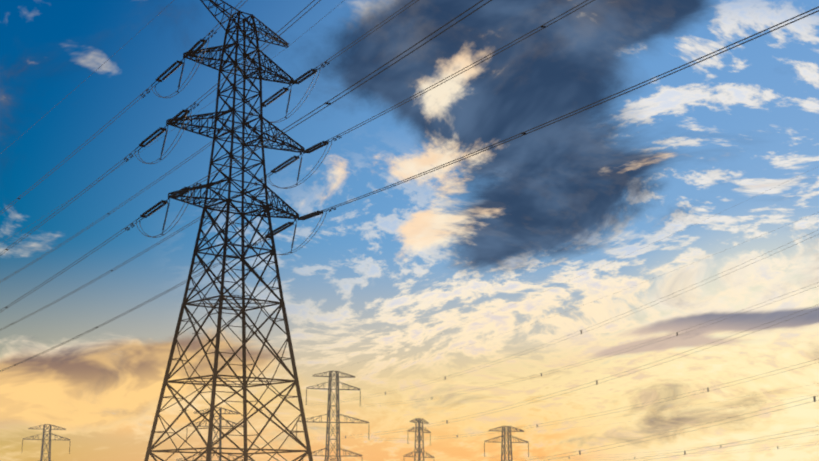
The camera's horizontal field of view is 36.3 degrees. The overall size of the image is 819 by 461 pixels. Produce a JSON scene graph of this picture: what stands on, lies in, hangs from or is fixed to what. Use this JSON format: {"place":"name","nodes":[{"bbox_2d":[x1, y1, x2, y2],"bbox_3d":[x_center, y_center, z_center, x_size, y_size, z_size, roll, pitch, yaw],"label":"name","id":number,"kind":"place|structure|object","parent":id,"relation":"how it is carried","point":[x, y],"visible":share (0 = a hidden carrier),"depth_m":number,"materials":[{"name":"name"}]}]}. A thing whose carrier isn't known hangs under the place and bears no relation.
{"place":"outdoors","nodes":[
{"label":"outdoors","id":0,"kind":"place"},
{"bbox_2d":[140,41,326,249],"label":"strain pylon insulators","id":1,"kind":"object","parent":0,"point":[276,230],"visible":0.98,"depth_m":156.37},
{"bbox_2d":[0,0,818,371],"bbox_3d":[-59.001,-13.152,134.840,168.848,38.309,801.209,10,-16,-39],"label":"strain pylon conductors","id":2,"kind":"object","parent":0,"point":[330,146],"visible":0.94,"depth_m":135.81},
{"bbox_2d":[0,0,818,460],"label":"sky","id":3,"kind":"structure","parent":0,"point":[463,242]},
{"bbox_2d":[345,330,815,458],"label":"conductor spacers","id":4,"kind":"object","parent":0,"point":[814,397],"visible":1,"depth_m":199.80,"materials":[{"name":"metal"}]},
{"label":"ground","id":5,"kind":"structure","parent":0,"visible":0},
{"bbox_2d":[22,424,69,460],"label":"pylon","id":6,"kind":"object","parent":5,"relation":"on","point":[49,427],"visible":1,"depth_m":455.09,"materials":[{"name":"metal"}]},
{"bbox_2d":[176,407,251,460],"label":"pylon","id":7,"kind":"object","parent":5,"relation":"on","point":[220,419],"visible":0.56,"depth_m":350.87,"materials":[{"name":"metal"}]},
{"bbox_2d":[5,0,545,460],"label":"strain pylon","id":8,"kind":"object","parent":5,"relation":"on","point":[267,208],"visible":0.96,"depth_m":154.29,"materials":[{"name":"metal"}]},
{"bbox_2d":[296,371,368,460],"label":"pylon","id":9,"kind":"object","parent":5,"relation":"on","point":[337,422],"visible":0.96,"depth_m":360.12,"materials":[{"name":"metal"}]},
{"bbox_2d":[296,389,368,460],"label":"pylon insulators","id":10,"kind":"object","parent":9,"relation":"attached to","point":[306,402],"visible":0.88,"depth_m":358.44,"materials":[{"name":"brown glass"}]},
{"bbox_2d":[403,418,433,460],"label":"pylon","id":11,"kind":"object","parent":5,"relation":"on","point":[418,439],"visible":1,"depth_m":442.68,"materials":[{"name":"metal"}]},
{"bbox_2d":[484,426,527,460],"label":"pylon","id":12,"kind":"object","parent":5,"relation":"on","point":[508,438],"visible":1,"depth_m":392.03,"materials":[{"name":"metal"}]},
{"bbox_2d":[308,172,818,460],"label":"conductors","id":13,"kind":"object","parent":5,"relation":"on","point":[630,373],"visible":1,"depth_m":203.68,"materials":[{"name":"metal"}]}
]}

